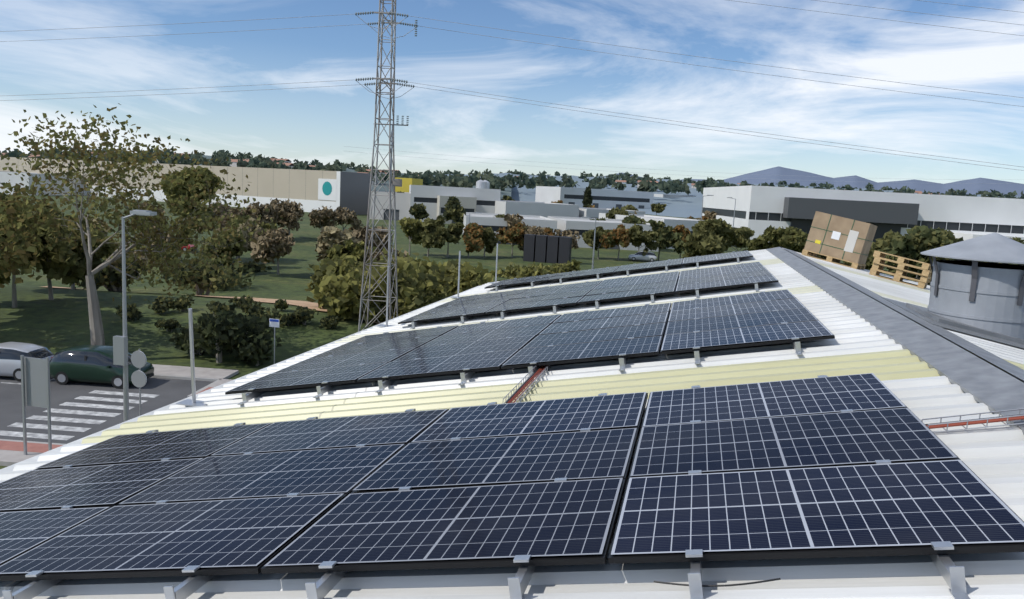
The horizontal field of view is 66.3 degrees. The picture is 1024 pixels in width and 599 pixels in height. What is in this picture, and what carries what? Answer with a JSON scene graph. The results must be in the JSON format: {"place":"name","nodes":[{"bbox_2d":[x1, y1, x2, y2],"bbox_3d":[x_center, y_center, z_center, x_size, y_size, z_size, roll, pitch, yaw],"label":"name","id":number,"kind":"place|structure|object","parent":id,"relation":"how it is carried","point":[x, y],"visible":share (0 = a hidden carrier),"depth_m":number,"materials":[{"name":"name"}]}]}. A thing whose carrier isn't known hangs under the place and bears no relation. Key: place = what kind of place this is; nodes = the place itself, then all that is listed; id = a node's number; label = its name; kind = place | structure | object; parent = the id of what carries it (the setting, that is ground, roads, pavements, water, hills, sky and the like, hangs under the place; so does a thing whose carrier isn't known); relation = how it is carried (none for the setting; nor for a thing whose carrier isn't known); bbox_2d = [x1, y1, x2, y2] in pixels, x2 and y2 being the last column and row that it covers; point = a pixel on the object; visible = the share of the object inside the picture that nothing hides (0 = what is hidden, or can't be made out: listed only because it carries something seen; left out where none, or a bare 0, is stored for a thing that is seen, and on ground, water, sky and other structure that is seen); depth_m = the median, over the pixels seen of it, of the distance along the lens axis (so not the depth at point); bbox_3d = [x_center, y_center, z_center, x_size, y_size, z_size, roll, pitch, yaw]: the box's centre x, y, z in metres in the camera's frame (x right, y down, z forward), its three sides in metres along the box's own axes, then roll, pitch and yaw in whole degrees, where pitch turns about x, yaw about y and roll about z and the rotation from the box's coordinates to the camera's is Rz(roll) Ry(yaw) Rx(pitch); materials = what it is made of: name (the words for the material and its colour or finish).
{"place":"outdoors","nodes":[
{"label":"outdoors","id":0,"kind":"place"},
{"bbox_2d":[0,376,212,443],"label":"street asphalt","id":1,"kind":"structure","parent":0,"point":[168,391],"depth_m":33.03,"materials":[{"name":"grey asphalt"}]},
{"bbox_2d":[0,342,53,381],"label":"silver car","id":2,"kind":"object","parent":1,"relation":"on","point":[10,359],"visible":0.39,"depth_m":35.62,"materials":[{"name":"grey paint"}]},
{"bbox_2d":[0,378,158,439],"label":"road markings","id":3,"kind":"object","parent":1,"relation":"on","point":[45,436],"visible":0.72,"depth_m":31.22,"materials":[{"name":"paint"}]},
{"bbox_2d":[49,345,153,388],"bbox_3d":[-18.914,3.029,36.117,4.170,1.620,2.060,3,8,3],"label":"green car","id":4,"kind":"object","parent":1,"relation":"on","point":[88,363],"visible":0.8,"depth_m":35.32,"materials":[{"name":"green paint"}]},
{"bbox_2d":[43,286,382,323],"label":"dirt path","id":5,"kind":"structure","parent":0,"point":[311,305],"depth_m":57.46,"materials":[{"name":"soil"}]},
{"bbox_2d":[26,155,511,199],"bbox_3d":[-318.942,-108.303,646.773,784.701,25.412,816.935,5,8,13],"label":"buildings","id":6,"kind":"structure","parent":0,"point":[507,191],"depth_m":439.73,"materials":[{"name":"white concrete"}]},
{"bbox_2d":[340,171,370,214],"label":"warehouse end wall","id":7,"kind":"structure","parent":0,"point":[354,190],"depth_m":218.84,"materials":[{"name":"grey metal"}]},
{"bbox_2d":[0,194,912,468],"bbox_3d":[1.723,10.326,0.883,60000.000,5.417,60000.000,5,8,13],"label":"ground","id":8,"kind":"structure","parent":0,"point":[38,316],"depth_m":54.73,"materials":[{"name":"green plant"}]},
{"bbox_2d":[0,181,52,287],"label":"street tree","id":9,"kind":"object","parent":8,"relation":"on","point":[12,253],"visible":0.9,"depth_m":40.63,"materials":[{"name":"green plant"}]},
{"bbox_2d":[0,209,61,307],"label":"tree","id":10,"kind":"object","parent":8,"relation":"on","point":[8,279],"visible":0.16,"depth_m":50.35,"materials":[{"name":"green plant"}]},
{"bbox_2d":[0,171,81,194],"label":"building","id":11,"kind":"structure","parent":8,"relation":"on","point":[5,177],"depth_m":241.77,"materials":[{"name":"white glass"}]},
{"bbox_2d":[30,202,118,299],"bbox_3d":[-30.948,-3.267,53.344,7.905,6.943,6.525,5,8,13],"label":"tree","id":12,"kind":"object","parent":8,"relation":"on","point":[69,272],"visible":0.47,"depth_m":52.19,"materials":[{"name":"green plant"}]},
{"bbox_2d":[62,259,150,291],"bbox_3d":[-32.978,-2.084,63.413,6.269,3.338,5.161,8,9,31],"label":"shrub","id":13,"kind":"object","parent":8,"relation":"on","point":[115,283],"visible":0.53,"depth_m":62.54,"materials":[{"name":"green plant"}]},
{"bbox_2d":[0,364,238,465],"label":"pavements","id":14,"kind":"structure","parent":8,"relation":"on","point":[216,377],"depth_m":37.54,"materials":[{"name":"concrete"}]},
{"bbox_2d":[20,355,51,454],"bbox_3d":[-15.785,3.547,26.011,0.969,3.400,0.185,5,8,13],"label":"info board","id":15,"kind":"object","parent":14,"relation":"on","point":[35,379],"visible":0.89,"depth_m":25.95,"materials":[{"name":"grey metal"}]},
{"bbox_2d":[0,387,213,452],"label":"red paving","id":16,"kind":"structure","parent":14,"relation":"on","point":[19,446],"depth_m":27.04,"materials":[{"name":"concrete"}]},
{"bbox_2d":[113,210,156,421],"bbox_3d":[-12.370,1.242,25.828,1.488,8.360,0.416,5,8,13],"label":"street lamp","id":17,"kind":"object","parent":14,"relation":"on","point":[120,350],"visible":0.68,"depth_m":25.82,"materials":[{"name":"grey metal"}]},
{"bbox_2d":[115,303,142,321],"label":"lawn bush","id":18,"kind":"object","parent":8,"relation":"on","point":[133,312],"visible":0.84,"depth_m":48.45,"materials":[{"name":"green plant"}]},
{"bbox_2d":[131,349,146,415],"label":"round signs","id":19,"kind":"object","parent":8,"relation":"on","point":[138,377],"visible":0.93,"depth_m":27.19,"materials":[{"name":"grey metal"}]},
{"bbox_2d":[0,103,282,345],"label":"tree","id":20,"kind":"object","parent":8,"relation":"on","point":[96,330],"visible":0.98,"depth_m":40.35,"materials":[{"name":"green plant"}]},
{"bbox_2d":[148,296,173,313],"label":"lawn bush","id":21,"kind":"object","parent":8,"relation":"on","point":[159,306],"visible":0.96,"depth_m":50.35,"materials":[{"name":"green plant"}]},
{"bbox_2d":[154,318,180,331],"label":"lawn bush","id":22,"kind":"object","parent":8,"relation":"on","point":[169,324],"visible":0.97,"depth_m":46.59,"materials":[{"name":"green plant"}]},
{"bbox_2d":[169,294,193,310],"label":"lawn bush","id":23,"kind":"object","parent":8,"relation":"on","point":[180,303],"visible":0.95,"depth_m":51.07,"materials":[{"name":"green plant"}]},
{"bbox_2d":[0,157,370,211],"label":"warehouse","id":24,"kind":"structure","parent":8,"relation":"on","point":[309,190],"depth_m":225.94,"materials":[{"name":"beige metal"}]},
{"bbox_2d":[159,167,222,257],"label":"fresh tree","id":25,"kind":"object","parent":8,"relation":"on","point":[175,192],"visible":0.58,"depth_m":92.34,"materials":[{"name":"green plant"}]},
{"bbox_2d":[168,326,213,354],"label":"shrub group","id":26,"kind":"object","parent":8,"relation":"on","point":[182,341],"visible":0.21,"depth_m":42.02,"materials":[{"name":"green plant"}]},
{"bbox_2d":[160,258,247,295],"bbox_3d":[-24.924,-1.634,63.038,6.186,3.272,6.572,5,8,13],"label":"shrub","id":27,"kind":"object","parent":8,"relation":"on","point":[202,288],"visible":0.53,"depth_m":62.62,"materials":[{"name":"green plant"}]},
{"bbox_2d":[175,262,255,290],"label":"shrub","id":28,"kind":"object","parent":8,"relation":"on","point":[249,283],"visible":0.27,"depth_m":72.59,"materials":[{"name":"green plant"}]},
{"bbox_2d":[185,307,248,362],"bbox_3d":[-15.329,1.972,41.058,3.149,2.994,3.319,-2,9,-34],"label":"shrub group","id":29,"kind":"object","parent":8,"relation":"on","point":[211,324],"visible":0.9,"depth_m":40.56,"materials":[{"name":"green plant"}]},
{"bbox_2d":[196,229,245,265],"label":"belt tree","id":30,"kind":"object","parent":8,"relation":"on","point":[233,248],"visible":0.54,"depth_m":82.96,"materials":[{"name":"green plant"}]},
{"bbox_2d":[217,217,261,262],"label":"belt tree","id":31,"kind":"object","parent":8,"relation":"on","point":[246,246],"visible":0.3,"depth_m":89.60,"materials":[{"name":"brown plant"}]},
{"bbox_2d":[212,313,275,357],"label":"shrub group","id":32,"kind":"object","parent":8,"relation":"on","point":[251,324],"visible":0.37,"depth_m":41.56,"materials":[{"name":"green plant"}]},
{"bbox_2d":[233,330,281,365],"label":"shrub group","id":33,"kind":"object","parent":8,"relation":"on","point":[255,350],"visible":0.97,"depth_m":40.47,"materials":[{"name":"green plant"}]},
{"bbox_2d":[246,306,280,323],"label":"lawn bush","id":34,"kind":"object","parent":8,"relation":"on","point":[261,312],"visible":0.56,"depth_m":48.70,"materials":[{"name":"green plant"}]},
{"bbox_2d":[248,201,283,223],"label":"bare tree","id":35,"kind":"object","parent":8,"relation":"on","point":[266,217],"visible":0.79,"depth_m":122.76,"materials":[{"name":"brown plant"}]},
{"bbox_2d":[250,227,294,274],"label":"belt tree","id":36,"kind":"object","parent":8,"relation":"on","point":[274,244],"visible":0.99,"depth_m":82.39,"materials":[{"name":"green plant"}]},
{"bbox_2d":[266,198,304,234],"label":"bare tree","id":37,"kind":"object","parent":8,"relation":"on","point":[291,214],"visible":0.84,"depth_m":127.32,"materials":[{"name":"brown plant"}]},
{"bbox_2d":[279,313,303,327],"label":"lawn bush","id":38,"kind":"object","parent":8,"relation":"on","point":[288,319],"visible":0.94,"depth_m":48.71,"materials":[{"name":"green plant"}]},
{"bbox_2d":[294,305,318,324],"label":"lawn bush","id":39,"kind":"object","parent":8,"relation":"on","point":[305,313],"visible":0.96,"depth_m":49.02,"materials":[{"name":"green plant"}]},
{"bbox_2d":[308,206,334,231],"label":"bare tree","id":40,"kind":"object","parent":8,"relation":"on","point":[318,218],"visible":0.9,"depth_m":132.21,"materials":[{"name":"brown plant"}]},
{"bbox_2d":[305,253,365,308],"bbox_3d":[-12.144,-0.834,55.259,4.805,4.791,5.027,0,8,-19],"label":"bush","id":41,"kind":"object","parent":8,"relation":"on","point":[337,265],"visible":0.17,"depth_m":54.22,"materials":[{"name":"green plant"}]},
{"bbox_2d":[315,226,360,261],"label":"belt tree","id":42,"kind":"object","parent":8,"relation":"on","point":[328,236],"visible":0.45,"depth_m":83.79,"materials":[{"name":"brown plant"}]},
{"bbox_2d":[327,206,363,231],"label":"tree","id":43,"kind":"object","parent":8,"relation":"on","point":[341,216],"visible":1,"depth_m":132.59,"materials":[{"name":"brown plant"}]},
{"bbox_2d":[326,239,370,261],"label":"bush","id":44,"kind":"object","parent":8,"relation":"on","point":[358,249],"visible":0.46,"depth_m":82.60,"materials":[{"name":"green plant"}]},
{"bbox_2d":[314,268,384,318],"bbox_3d":[-9.937,-0.365,51.849,6.687,3.528,5.160,-4,10,-40],"label":"willow shrub","id":45,"kind":"object","parent":8,"relation":"on","point":[328,277],"visible":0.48,"depth_m":50.00,"materials":[{"name":"green plant"}]},
{"bbox_2d":[323,264,388,323],"bbox_3d":[-9.313,-0.229,52.274,5.836,4.446,6.111,5,8,13],"label":"bush","id":46,"kind":"object","parent":8,"relation":"on","point":[345,312],"visible":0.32,"depth_m":50.30,"materials":[{"name":"green plant"}]},
{"bbox_2d":[351,225,392,252],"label":"belt tree","id":47,"kind":"object","parent":8,"relation":"on","point":[359,234],"visible":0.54,"depth_m":93.66,"materials":[{"name":"brown plant"}]},
{"bbox_2d":[355,0,417,331],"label":"pylon","id":48,"kind":"object","parent":8,"relation":"on","point":[394,23],"visible":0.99,"depth_m":46.86,"materials":[{"name":"metal"}]},
{"bbox_2d":[0,0,1023,183],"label":"power lines","id":49,"kind":"object","parent":48,"relation":"attached to","point":[594,109],"visible":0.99,"depth_m":45.51,"materials":[{"name":"silver metal"}]},
{"bbox_2d":[369,191,409,219],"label":"building","id":50,"kind":"structure","parent":8,"relation":"on","point":[402,204],"depth_m":196.41,"materials":[{"name":"white glass"}]},
{"bbox_2d":[365,259,446,320],"bbox_3d":[-6.575,-0.104,51.474,5.931,5.127,5.115,-2,9,-33],"label":"bush","id":51,"kind":"object","parent":8,"relation":"on","point":[416,290],"visible":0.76,"depth_m":49.93,"materials":[{"name":"green plant"}]},
{"bbox_2d":[367,246,446,272],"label":"willow shrub","id":52,"kind":"object","parent":8,"relation":"on","point":[429,263],"visible":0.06,"depth_m":57.92,"materials":[{"name":"green plant"}]},
{"bbox_2d":[395,177,422,191],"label":"yellow unit","id":53,"kind":"object","parent":8,"relation":"on","point":[406,182],"visible":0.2,"depth_m":255.27,"materials":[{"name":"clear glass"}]},
{"bbox_2d":[398,217,422,254],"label":"road tree","id":54,"kind":"object","parent":8,"relation":"on","point":[412,229],"visible":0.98,"depth_m":111.93,"materials":[{"name":"green plant"}]},
{"bbox_2d":[409,203,428,219],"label":"estate tree","id":55,"kind":"object","parent":8,"relation":"on","point":[418,211],"visible":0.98,"depth_m":179.04,"materials":[{"name":"green plant"}]},
{"bbox_2d":[420,217,439,255],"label":"road tree","id":56,"kind":"object","parent":8,"relation":"on","point":[428,236],"visible":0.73,"depth_m":109.94,"materials":[{"name":"green plant"}]},
{"bbox_2d":[431,215,464,256],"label":"road tree","id":57,"kind":"object","parent":8,"relation":"on","point":[452,232],"visible":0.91,"depth_m":111.25,"materials":[{"name":"green plant"}]},
{"bbox_2d":[415,259,491,297],"bbox_3d":[-4.987,-0.019,55.772,7.373,5.701,5.680,-1,9,-27],"label":"bush","id":58,"kind":"object","parent":8,"relation":"on","point":[470,278],"visible":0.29,"depth_m":54.86,"materials":[{"name":"green plant"}]},
{"bbox_2d":[442,196,466,222],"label":"estate tree","id":59,"kind":"object","parent":8,"relation":"on","point":[454,211],"visible":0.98,"depth_m":153.43,"materials":[{"name":"green plant"}]},
{"bbox_2d":[409,185,500,221],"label":"building","id":60,"kind":"structure","parent":8,"relation":"on","point":[425,195],"depth_m":196.07,"materials":[{"name":"white concrete"}]},
{"bbox_2d":[437,195,476,223],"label":"building","id":61,"kind":"structure","parent":8,"relation":"on","point":[468,204],"depth_m":193.44,"materials":[{"name":"white glass"}]},
{"bbox_2d":[462,222,485,256],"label":"road tree","id":62,"kind":"object","parent":8,"relation":"on","point":[472,235],"visible":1,"depth_m":112.01,"materials":[{"name":"brown plant"}]},
{"bbox_2d":[482,227,497,256],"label":"road tree","id":63,"kind":"object","parent":8,"relation":"on","point":[489,239],"visible":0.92,"depth_m":114.34,"materials":[{"name":"green plant"}]},
{"bbox_2d":[462,212,556,244],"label":"building","id":64,"kind":"structure","parent":8,"relation":"on","point":[483,220],"depth_m":139.52,"materials":[{"name":"white glass"}]},
{"bbox_2d":[495,222,526,257],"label":"road tree","id":65,"kind":"object","parent":8,"relation":"on","point":[513,234],"visible":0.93,"depth_m":115.11,"materials":[{"name":"brown plant"}]},
{"bbox_2d":[516,263,553,277],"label":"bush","id":66,"kind":"object","parent":8,"relation":"on","point":[533,270],"visible":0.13,"depth_m":80.11,"materials":[{"name":"green plant"}]},
{"bbox_2d":[495,200,578,217],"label":"building","id":67,"kind":"structure","parent":8,"relation":"on","point":[545,209],"depth_m":192.92,"materials":[{"name":"white concrete"}]},
{"bbox_2d":[523,234,571,263],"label":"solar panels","id":68,"kind":"object","parent":8,"relation":"on","point":[547,249],"visible":0.89,"depth_m":111.49,"materials":[{"name":"grey"}]},
{"bbox_2d":[546,259,581,273],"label":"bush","id":69,"kind":"object","parent":8,"relation":"on","point":[573,265],"visible":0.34,"depth_m":83.54,"materials":[{"name":"green plant"}]},
{"bbox_2d":[554,229,580,248],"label":"road tree","id":70,"kind":"object","parent":8,"relation":"on","point":[567,233],"visible":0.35,"depth_m":119.38,"materials":[{"name":"brown plant"}]},
{"bbox_2d":[535,186,653,208],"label":"building","id":71,"kind":"structure","parent":8,"relation":"on","point":[608,199],"depth_m":437.04,"materials":[{"name":"white concrete"}]},
{"bbox_2d":[581,226,615,258],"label":"road tree","id":72,"kind":"object","parent":8,"relation":"on","point":[588,237],"visible":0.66,"depth_m":120.83,"materials":[{"name":"green plant"}]},
{"bbox_2d":[548,216,658,251],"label":"building","id":73,"kind":"structure","parent":8,"relation":"on","point":[580,225],"depth_m":142.65,"materials":[{"name":"white concrete"}]},
{"bbox_2d":[579,207,644,217],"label":"building","id":74,"kind":"structure","parent":8,"relation":"on","point":[589,212],"depth_m":196.99,"materials":[{"name":"white concrete"}]},
{"bbox_2d":[599,224,629,259],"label":"road tree","id":75,"kind":"object","parent":8,"relation":"on","point":[620,233],"visible":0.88,"depth_m":119.36,"materials":[{"name":"brown plant"}]},
{"bbox_2d":[628,223,658,260],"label":"road tree","id":76,"kind":"object","parent":8,"relation":"on","point":[638,236],"visible":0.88,"depth_m":121.12,"materials":[{"name":"green plant"}]},
{"bbox_2d":[599,213,697,248],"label":"building","id":77,"kind":"structure","parent":8,"relation":"on","point":[673,222],"depth_m":155.49,"materials":[{"name":"white concrete"}]},
{"bbox_2d":[649,219,683,260],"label":"road tree","id":78,"kind":"object","parent":8,"relation":"on","point":[666,237],"visible":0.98,"depth_m":123.31,"materials":[{"name":"green plant"}]},
{"bbox_2d":[680,218,741,258],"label":"tree","id":79,"kind":"object","parent":8,"relation":"on","point":[709,237],"visible":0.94,"depth_m":90.79,"materials":[{"name":"green plant"}]},
{"bbox_2d":[724,226,754,251],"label":"tree","id":80,"kind":"object","parent":8,"relation":"on","point":[742,240],"visible":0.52,"depth_m":114.85,"materials":[{"name":"green plant"}]},
{"bbox_2d":[746,225,808,252],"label":"bush","id":81,"kind":"object","parent":8,"relation":"on","point":[792,238],"visible":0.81,"depth_m":98.01,"materials":[{"name":"green plant"}]},
{"bbox_2d":[702,185,1023,248],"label":"white hall","id":82,"kind":"structure","parent":8,"relation":"on","point":[759,210],"depth_m":187.49,"materials":[{"name":"white metal"}]},
{"bbox_2d":[843,230,913,279],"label":"bush","id":83,"kind":"object","parent":8,"relation":"on","point":[881,243],"visible":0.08,"depth_m":80.44,"materials":[{"name":"green plant"}]},
{"bbox_2d":[880,225,971,285],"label":"bush","id":84,"kind":"object","parent":8,"relation":"on","point":[915,242],"visible":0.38,"depth_m":66.05,"materials":[{"name":"green plant"}]},
{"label":"building walls","id":85,"kind":"object","parent":8,"relation":"on","visible":0},
{"bbox_2d":[0,249,1023,598],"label":"roof","id":86,"kind":"structure","parent":85,"relation":"on","point":[992,457],"depth_m":5.75,"materials":[{"name":"grey metal"}]},
{"bbox_2d":[0,286,477,471],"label":"trim","id":87,"kind":"structure","parent":86,"relation":"attached to","point":[35,458],"depth_m":9.47,"materials":[{"name":"grey metal"}]},
{"bbox_2d":[176,243,813,406],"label":"posts","id":88,"kind":"object","parent":86,"relation":"on","point":[193,402],"visible":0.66,"depth_m":9.38,"materials":[{"name":"grey metal"}]},
{"bbox_2d":[0,373,1023,598],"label":"solar array","id":89,"kind":"object","parent":86,"relation":"on","point":[854,465],"visible":1,"depth_m":4.45,"materials":[{"name":"blue"}]},
{"bbox_2d":[225,289,834,404],"bbox_3d":[0.329,0.500,10.390,6.682,1.348,4.560,5,8,13],"label":"solar array","id":90,"kind":"object","parent":86,"relation":"on","point":[469,351],"visible":0.97,"depth_m":9.64,"materials":[{"name":"blue"}]},
{"bbox_2d":[398,262,778,328],"bbox_3d":[1.599,-0.169,15.741,6.682,1.348,4.560,5,8,13],"label":"solar array","id":91,"kind":"object","parent":86,"relation":"on","point":[598,293],"visible":1,"depth_m":15.11,"materials":[{"name":"blue"}]},
{"bbox_2d":[484,250,752,290],"bbox_3d":[2.774,-0.786,20.696,6.682,1.342,2.520,5,8,13],"label":"solar array","id":92,"kind":"object","parent":86,"relation":"on","point":[598,272],"visible":1,"depth_m":20.40,"materials":[{"name":"blue"}]},
{"bbox_2d":[654,578,780,586],"bbox_3d":[0.840,1.166,3.223,0.503,0.105,0.057,5,8,13],"label":"cable loop","id":93,"kind":"object","parent":86,"relation":"on","point":[720,585],"visible":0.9,"depth_m":3.19,"materials":[{"name":"black rubber"}]},
{"bbox_2d":[503,365,1023,432],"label":"cable trays","id":94,"kind":"object","parent":86,"relation":"on","point":[531,377],"visible":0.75,"depth_m":4.73,"materials":[{"name":"red"}]},
{"bbox_2d":[766,247,1023,433],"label":"ridge cap","id":95,"kind":"object","parent":86,"relation":"on","point":[992,387],"visible":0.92,"depth_m":7.08,"materials":[{"name":"grey metal"}]},
{"bbox_2d":[784,249,1023,382],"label":"roof","id":96,"kind":"structure","parent":85,"relation":"on","point":[905,293],"depth_m":13.01,"materials":[{"name":"grey metal"}]},
{"bbox_2d":[801,211,876,269],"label":"cardboard boxes","id":97,"kind":"object","parent":96,"relation":"on","point":[835,239],"visible":0.99,"depth_m":20.19,"materials":[{"name":"cardboard"}]},
{"bbox_2d":[869,250,931,288],"bbox_3d":[9.195,-0.711,18.529,1.297,0.840,0.847,8,9,33],"label":"pallet stack","id":98,"kind":"object","parent":96,"relation":"on","point":[901,268],"visible":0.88,"depth_m":18.24,"materials":[{"name":"wood"}]},
{"bbox_2d":[881,297,1023,348],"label":"vent flashing","id":99,"kind":"object","parent":96,"relation":"on","point":[923,313],"visible":0.83,"depth_m":8.84,"materials":[{"name":"paint"}]},
{"bbox_2d":[920,232,1023,338],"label":"roof ventilator","id":100,"kind":"object","parent":96,"relation":"on","point":[988,295],"visible":0.76,"depth_m":8.96,"materials":[{"name":"paint"}]},
{"bbox_2d":[0,0,1023,183],"label":"sky","id":101,"kind":"structure","parent":0,"point":[317,122],"materials":[{"name":"blue"}]},
{"bbox_2d":[445,173,1019,217],"bbox_3d":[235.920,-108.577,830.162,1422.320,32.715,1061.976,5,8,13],"label":"buildings","id":102,"kind":"structure","parent":0,"point":[686,207],"depth_m":528.87,"materials":[{"name":"white concrete"}]},
{"bbox_2d":[0,152,938,193],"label":"hill houses","id":103,"kind":"structure","parent":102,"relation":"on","point":[234,162],"depth_m":494.92,"materials":[{"name":"beige"}]},
{"bbox_2d":[0,146,1023,198],"bbox_3d":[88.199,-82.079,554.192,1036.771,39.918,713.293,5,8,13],"label":"distant trees","id":104,"kind":"object","parent":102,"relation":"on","point":[458,179],"visible":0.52,"depth_m":511.72,"materials":[{"name":"green plant"}]},
{"bbox_2d":[603,166,1023,196],"bbox_3d":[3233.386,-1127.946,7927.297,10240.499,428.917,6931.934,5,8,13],"label":"mountains","id":105,"kind":"structure","parent":0,"point":[775,176],"depth_m":7201.08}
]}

